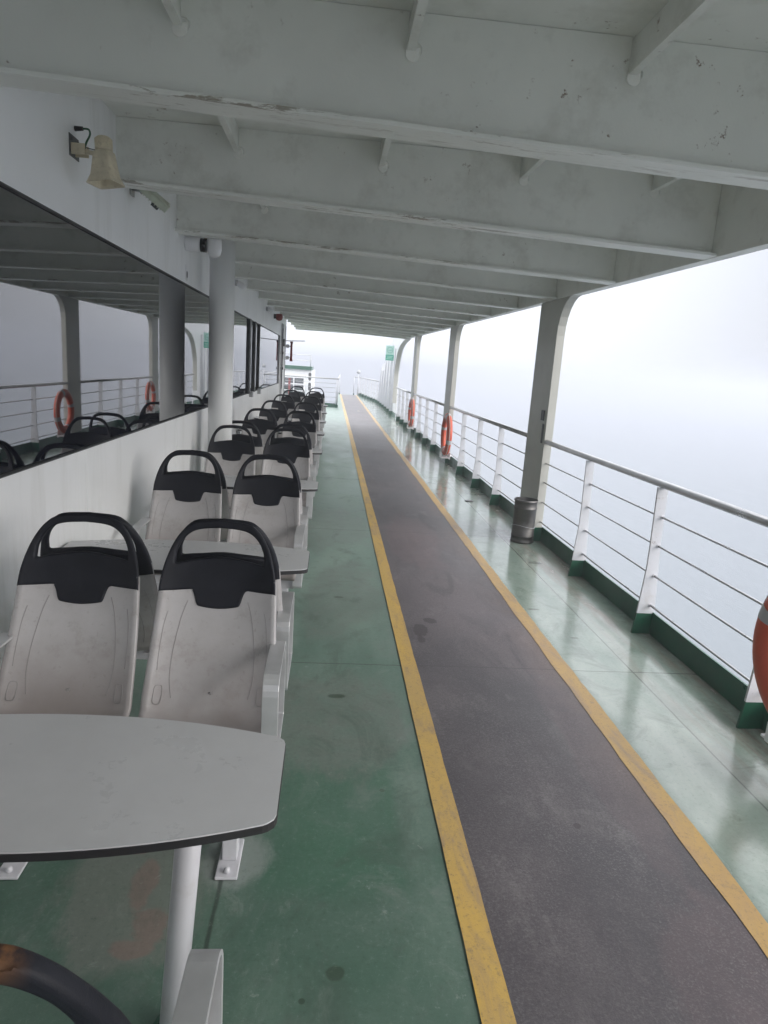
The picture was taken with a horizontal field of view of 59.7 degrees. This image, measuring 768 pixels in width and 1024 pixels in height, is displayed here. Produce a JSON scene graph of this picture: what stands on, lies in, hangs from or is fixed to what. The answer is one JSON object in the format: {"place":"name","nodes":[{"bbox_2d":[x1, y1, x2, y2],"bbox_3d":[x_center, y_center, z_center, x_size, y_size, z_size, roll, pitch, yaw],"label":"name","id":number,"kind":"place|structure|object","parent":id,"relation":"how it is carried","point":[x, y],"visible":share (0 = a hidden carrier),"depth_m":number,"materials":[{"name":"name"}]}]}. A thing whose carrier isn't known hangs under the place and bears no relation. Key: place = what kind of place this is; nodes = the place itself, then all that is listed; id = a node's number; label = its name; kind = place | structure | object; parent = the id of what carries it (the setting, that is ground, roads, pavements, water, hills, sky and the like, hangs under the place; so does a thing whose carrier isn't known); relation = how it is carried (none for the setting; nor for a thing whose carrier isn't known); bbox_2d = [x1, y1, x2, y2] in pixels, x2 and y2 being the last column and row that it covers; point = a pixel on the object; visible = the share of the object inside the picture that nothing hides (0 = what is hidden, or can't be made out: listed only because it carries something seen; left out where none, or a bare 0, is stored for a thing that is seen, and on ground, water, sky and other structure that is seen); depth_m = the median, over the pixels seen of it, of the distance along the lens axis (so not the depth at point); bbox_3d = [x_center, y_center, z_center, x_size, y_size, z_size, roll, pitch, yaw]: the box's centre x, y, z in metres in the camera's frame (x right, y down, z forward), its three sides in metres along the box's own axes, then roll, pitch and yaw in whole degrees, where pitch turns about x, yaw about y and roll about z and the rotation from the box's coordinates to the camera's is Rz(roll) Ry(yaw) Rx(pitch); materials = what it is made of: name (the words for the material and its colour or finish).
{"place":"outdoors","nodes":[
{"label":"outdoors","id":0,"kind":"place"},
{"bbox_2d":[0,394,767,1023],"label":"deck","id":1,"kind":"structure","parent":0,"point":[334,902],"depth_m":2.43,"materials":[{"name":"green paint"}]},
{"bbox_2d":[0,943,223,1023],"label":"twin seat","id":2,"kind":"object","parent":1,"relation":"on","point":[74,998],"visible":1,"depth_m":0.68,"materials":[{"name":"grey plastic"}]},
{"bbox_2d":[0,514,285,879],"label":"twin seat","id":3,"kind":"object","parent":1,"relation":"on","point":[216,654],"visible":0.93,"depth_m":2.26,"materials":[{"name":"grey plastic"}]},
{"bbox_2d":[0,714,285,1023],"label":"table","id":4,"kind":"object","parent":1,"relation":"on","point":[75,786],"visible":0.89,"depth_m":1.38,"materials":[{"name":"grey plastic"}]},
{"bbox_2d":[0,86,286,667],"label":"cabin wall","id":5,"kind":"structure","parent":1,"relation":"on","point":[104,331],"depth_m":3.21,"materials":[{"name":"white metal"}]},
{"bbox_2d":[69,126,124,188],"bbox_3d":[-1.242,-1.527,2.863,0.250,0.250,0.111,7,13,16],"label":"horn speaker","id":6,"kind":"object","parent":5,"relation":"attached to","point":[104,173],"visible":1,"depth_m":2.84},
{"bbox_2d":[0,181,248,478],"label":"window","id":7,"kind":"structure","parent":5,"relation":"in","point":[100,344],"depth_m":3.15,"materials":[{"name":"grey glass"}]},
{"bbox_2d":[129,188,169,212],"bbox_3d":[-1.294,-1.739,3.707,0.217,0.157,0.164,-1,13,-20],"label":"floodlight","id":8,"kind":"object","parent":5,"relation":"attached to","point":[159,202],"visible":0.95,"depth_m":3.67,"materials":[{"name":"beige metal"}]},
{"bbox_2d":[184,236,221,257],"bbox_3d":[-1.373,-2.020,5.098,0.271,0.140,0.112,3,12,-5],"label":"security camera","id":9,"kind":"object","parent":5,"relation":"attached to","point":[212,247],"visible":1,"depth_m":5.05,"materials":[{"name":"white plastic"}]},
{"bbox_2d":[235,280,244,288],"bbox_3d":[-1.647,-2.602,7.659,0.131,0.105,0.075,6,12,9],"label":"bulkhead lamp","id":10,"kind":"object","parent":5,"relation":"attached to","point":[240,284],"visible":0.96,"depth_m":7.63,"materials":[{"name":"white plastic"}]},
{"bbox_2d":[250,320,254,390],"bbox_3d":[-1.905,-2.225,9.602,0.032,1.010,0.460,3,12,-5],"label":"window","id":11,"kind":"structure","parent":5,"relation":"in","point":[252,341],"depth_m":9.71,"materials":[{"name":"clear glass"}]},
{"bbox_2d":[255,323,258,390],"bbox_3d":[-1.950,-2.354,10.186,0.032,1.010,0.500,3,12,-5],"label":"window","id":12,"kind":"structure","parent":5,"relation":"in","point":[257,329],"depth_m":10.31,"materials":[{"name":"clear glass"}]},
{"bbox_2d":[266,307,272,312],"bbox_3d":[-1.918,-3.385,11.214,0.131,0.105,0.075,6,12,9],"label":"bulkhead lamp","id":13,"kind":"object","parent":5,"relation":"attached to","point":[269,309],"visible":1,"depth_m":11.19,"materials":[{"name":"white plastic"}]},
{"bbox_2d":[259,325,279,388],"bbox_3d":[-2.125,-2.859,12.480,0.032,1.010,4.110,3,12,-5],"label":"window","id":14,"kind":"structure","parent":5,"relation":"in","point":[269,340],"depth_m":12.19,"materials":[{"name":"clear glass"}]},
{"bbox_2d":[274,314,282,320],"bbox_3d":[-2.002,-3.693,12.691,0.170,0.125,0.140,3,12,-5],"label":"alarm beacon","id":15,"kind":"object","parent":5,"relation":"attached to","point":[278,317],"visible":1,"depth_m":12.64,"materials":[{"name":"red paint"}]},
{"bbox_2d":[285,342,292,360],"bbox_3d":[-2.277,-3.847,16.024,0.186,0.460,0.072,3,12,-5],"label":"red tube","id":16,"kind":"object","parent":5,"relation":"attached to","point":[291,349],"visible":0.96,"depth_m":16.00,"materials":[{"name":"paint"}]},
{"bbox_2d":[0,0,767,338],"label":"deckhead","id":17,"kind":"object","parent":5,"relation":"attached to","point":[398,168],"visible":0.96,"depth_m":2.33,"materials":[{"name":"grey paint"}]},
{"bbox_2d":[40,512,294,689],"bbox_3d":[-0.843,0.473,2.661,0.940,1.045,0.484,3,12,-5],"label":"twin seat","id":18,"kind":"object","parent":1,"relation":"on","point":[284,617],"visible":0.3,"depth_m":2.45,"materials":[{"name":"grey plastic"}]},
{"bbox_2d":[64,539,309,574],"bbox_3d":[-0.905,0.547,3.029,1.093,0.740,0.470,3,12,-5],"label":"table","id":19,"kind":"object","parent":1,"relation":"on","point":[292,561],"visible":0.36,"depth_m":3.03,"materials":[{"name":"grey plastic"}]},
{"bbox_2d":[132,451,305,588],"bbox_3d":[-0.936,0.205,3.878,0.940,1.045,0.484,3,12,-5],"label":"twin seat","id":20,"kind":"object","parent":1,"relation":"on","point":[267,505],"visible":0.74,"depth_m":3.96,"materials":[{"name":"grey plastic"}]},
{"bbox_2d":[208,239,235,445],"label":"round pillar","id":21,"kind":"structure","parent":1,"relation":"on","point":[221,327],"depth_m":5.67,"materials":[{"name":"white metal"}]},
{"bbox_2d":[164,450,308,591],"bbox_3d":[-0.972,0.102,4.346,0.940,1.045,0.484,3,12,-5],"label":"twin seat","id":22,"kind":"object","parent":1,"relation":"on","point":[304,513],"visible":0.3,"depth_m":4.15,"materials":[{"name":"grey plastic"}]},
{"bbox_2d":[201,425,313,518],"bbox_3d":[-1.063,-0.168,5.572,0.940,1.045,0.484,3,12,-5],"label":"twin seat","id":23,"kind":"object","parent":1,"relation":"on","point":[231,456],"visible":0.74,"depth_m":5.66,"materials":[{"name":"grey plastic"}]},
{"bbox_2d":[224,475,317,491],"bbox_3d":[-1.046,0.139,4.880,1.093,0.740,0.470,3,12,-5],"label":"table","id":24,"kind":"object","parent":1,"relation":"on","point":[309,486],"visible":0.18,"depth_m":4.79,"materials":[{"name":"grey plastic"}]},
{"bbox_2d":[232,420,316,496],"bbox_3d":[-1.131,-0.364,6.465,0.940,1.045,0.484,3,12,-5],"label":"twin seat","id":25,"kind":"object","parent":1,"relation":"on","point":[258,443],"visible":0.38,"depth_m":6.20,"materials":[{"name":"grey plastic"}]},
{"bbox_2d":[241,408,318,475],"bbox_3d":[-1.228,-0.638,7.705,0.940,1.045,0.484,3,12,-5],"label":"twin seat","id":26,"kind":"object","parent":1,"relation":"on","point":[265,428],"visible":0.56,"depth_m":7.80,"materials":[{"name":"grey plastic"}]},
{"bbox_2d":[236,429,324,436],"bbox_3d":[-1.326,-0.671,8.561,1.093,0.740,0.470,3,12,-5],"label":"table","id":27,"kind":"object","parent":1,"relation":"on","point":[319,434],"visible":0.16,"depth_m":8.37,"materials":[{"name":"grey plastic"}]},
{"bbox_2d":[247,408,319,467],"bbox_3d":[-1.262,-0.744,8.188,0.940,1.045,0.484,3,12,-5],"label":"twin seat","id":28,"kind":"object","parent":1,"relation":"on","point":[317,443],"visible":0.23,"depth_m":7.93,"materials":[{"name":"grey plastic"}]},
{"bbox_2d":[254,416,325,423],"bbox_3d":[-1.461,-1.062,10.334,1.093,0.740,0.470,3,12,-5],"label":"table","id":29,"kind":"object","parent":1,"relation":"on","point":[289,420],"visible":0.24,"depth_m":10.18,"materials":[{"name":"grey plastic"}]},
{"bbox_2d":[259,400,321,448],"bbox_3d":[-1.363,-1.030,9.487,0.940,1.045,0.484,3,12,-5],"label":"twin seat","id":30,"kind":"object","parent":1,"relation":"on","point":[280,416],"visible":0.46,"depth_m":9.58,"materials":[{"name":"grey plastic"}]},
{"bbox_2d":[263,445,321,455],"bbox_3d":[-1.193,-0.285,6.808,1.093,0.740,0.470,3,12,-5],"label":"table","id":31,"kind":"object","parent":1,"relation":"on","point":[315,451],"visible":0.11,"depth_m":6.70,"materials":[{"name":"grey plastic"}]},
{"bbox_2d":[263,400,321,446],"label":"twin seat","id":32,"kind":"object","parent":1,"relation":"on","point":[320,429],"visible":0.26,"depth_m":9.76,"materials":[{"name":"grey plastic"}]},
{"bbox_2d":[271,394,322,438],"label":"twin seat","id":33,"kind":"object","parent":1,"relation":"on","point":[290,407],"visible":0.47,"depth_m":11.50,"materials":[{"name":"grey plastic"}]},
{"bbox_2d":[281,390,324,427],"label":"twin seat","id":34,"kind":"object","parent":1,"relation":"on","point":[297,400],"visible":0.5,"depth_m":13.59,"materials":[{"name":"grey plastic"}]},
{"bbox_2d":[288,386,325,417],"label":"twin seat","id":35,"kind":"object","parent":1,"relation":"on","point":[302,395],"visible":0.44,"depth_m":15.83,"materials":[{"name":"grey plastic"}]},
{"bbox_2d":[284,375,337,407],"bbox_3d":[-3.557,-4.637,25.435,3.570,1.102,0.100,3,12,-5],"label":"railing","id":36,"kind":"object","parent":1,"relation":"on","point":[332,405],"visible":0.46,"depth_m":25.46,"materials":[{"name":"white metal"}]},
{"bbox_2d":[336,374,340,407],"bbox_3d":[-2.130,-5.847,31.511,0.076,1.101,12.202,3,12,-4],"label":"railing","id":37,"kind":"object","parent":1,"relation":"on","point":[337,389],"visible":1,"depth_m":25.73,"materials":[{"name":"silver metal"}]},
{"bbox_2d":[359,377,378,402],"bbox_3d":[-0.831,-6.296,34.207,0.136,1.022,7.472,2,12,-9],"label":"railing","id":38,"kind":"object","parent":1,"relation":"on","point":[366,395],"visible":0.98,"depth_m":33.84,"materials":[{"name":"silver metal"}]},
{"bbox_2d":[377,338,410,416],"bbox_3d":[0.225,-5.201,24.853,0.160,2.948,11.408,3,12,-5],"label":"side plate","id":39,"kind":"object","parent":1,"relation":"on","point":[385,398],"visible":0.95,"depth_m":23.79,"materials":[{"name":"white paint"}]},
{"bbox_2d":[385,344,393,405],"bbox_3d":[0.147,-4.700,23.735,0.290,2.428,0.049,3,12,-5],"label":"notice sign","id":40,"kind":"object","parent":39,"relation":"attached to","point":[390,353],"visible":1,"depth_m":23.54,"materials":[{"name":"metal"}]},
{"bbox_2d":[395,387,410,427],"bbox_3d":[0.539,-3.156,20.037,0.136,1.022,4.498,3,12,-5],"label":"railing","id":41,"kind":"object","parent":1,"relation":"on","point":[402,419],"visible":0.91,"depth_m":19.89,"materials":[{"name":"silver metal"}]},
{"bbox_2d":[408,397,414,426],"bbox_3d":[0.679,-2.489,16.702,0.099,0.740,0.740,3,12,-5],"label":"life ring","id":42,"kind":"object","parent":41,"relation":"attached to","point":[411,409],"visible":1,"depth_m":16.46,"materials":[{"name":"orange plastic"}]},
{"bbox_2d":[408,335,421,432],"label":"steel pillar","id":43,"kind":"structure","parent":1,"relation":"on","point":[417,344],"depth_m":17.12,"materials":[{"name":"metal"}]},
{"bbox_2d":[340,394,516,1023],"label":"line","id":44,"kind":"object","parent":1,"relation":"on","point":[492,995],"visible":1,"depth_m":2.38,"materials":[{"name":"yellow paint"}]},
{"bbox_2d":[414,393,443,454],"bbox_3d":[0.930,-2.025,14.898,0.136,1.022,4.846,3,12,-5],"label":"railing","id":45,"kind":"object","parent":1,"relation":"on","point":[431,443],"visible":0.9,"depth_m":14.76,"materials":[{"name":"silver metal"}]},
{"bbox_2d":[439,325,463,462],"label":"steel pillar","id":46,"kind":"structure","parent":1,"relation":"on","point":[453,354],"depth_m":11.84,"materials":[{"name":"metal"}]},
{"bbox_2d":[449,406,526,516],"bbox_3d":[1.334,-0.856,9.591,0.136,1.022,4.846,3,12,-5],"label":"railing","id":47,"kind":"object","parent":1,"relation":"on","point":[493,493],"visible":0.87,"depth_m":9.26,"materials":[{"name":"silver metal"}]},
{"bbox_2d":[439,452,451,459],"bbox_3d":[1.079,-0.984,11.591,0.203,0.120,0.260,3,12,-5],"label":"ring holder","id":48,"kind":"object","parent":47,"relation":"attached to","point":[448,456],"visible":0.95,"depth_m":11.55,"materials":[{"name":"white metal"}]},
{"bbox_2d":[441,413,452,455],"bbox_3d":[1.074,-1.336,11.513,0.099,0.740,0.740,3,12,-5],"label":"life ring","id":49,"kind":"object","parent":48,"relation":"on","point":[447,426],"visible":1,"depth_m":11.33,"materials":[{"name":"orange plastic"}]},
{"bbox_2d":[510,497,538,543],"bbox_3d":[1.392,0.081,6.654,0.234,0.428,0.234,-8,17,-43],"label":"litter bin","id":50,"kind":"object","parent":1,"relation":"on","point":[524,518],"visible":1,"depth_m":6.57,"materials":[{"name":"silver metal"}]},
{"bbox_2d":[520,295,579,540],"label":"steel pillar","id":51,"kind":"structure","parent":1,"relation":"on","point":[554,315],"depth_m":6.63,"materials":[{"name":"metal"}]},
{"bbox_2d":[341,394,767,1023],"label":"walkway","id":52,"kind":"structure","parent":1,"relation":"on","point":[603,900],"depth_m":2.45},
{"bbox_2d":[356,395,767,957],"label":"line","id":53,"kind":"object","parent":52,"relation":"on","point":[710,863],"visible":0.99,"depth_m":2.85,"materials":[{"name":"yellow paint"}]},
{"bbox_2d":[540,440,767,731],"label":"railing","id":54,"kind":"object","parent":1,"relation":"on","point":[744,699],"visible":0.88,"depth_m":4.28,"materials":[{"name":"silver metal"}]},
{"bbox_2d":[761,722,767,742],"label":"ring holder","id":55,"kind":"object","parent":54,"relation":"attached to","point":[764,735],"visible":1,"depth_m":2.85,"materials":[{"name":"white metal"}]},
{"bbox_2d":[752,595,767,711],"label":"life ring","id":56,"kind":"object","parent":55,"relation":"on","point":[760,651],"visible":1,"depth_m":2.95,"materials":[{"name":"orange plastic"}]},
{"bbox_2d":[285,364,767,684],"bbox_3d":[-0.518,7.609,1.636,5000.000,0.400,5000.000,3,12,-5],"label":"sea","id":57,"kind":"structure","parent":0,"point":[713,445],"depth_m":60.80,"materials":[{"name":"grey liquid"}]},
{"bbox_2d":[285,249,767,395],"label":"sky","id":58,"kind":"structure","parent":0,"point":[703,328],"materials":[{"name":"white"}]},
{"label":"hull","id":59,"kind":"structure","parent":0,"visible":0},
{"bbox_2d":[284,353,314,393],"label":"stair tower","id":60,"kind":"structure","parent":59,"relation":"on","point":[296,370],"depth_m":31.18,"materials":[{"name":"white metal"}]},
{"bbox_2d":[284,377,303,393],"bbox_3d":[-4.458,-5.848,31.223,1.380,0.840,0.010,3,12,-5],"label":"window","id":61,"kind":"structure","parent":60,"relation":"in","point":[297,380],"depth_m":31.21,"materials":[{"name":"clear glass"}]}
]}

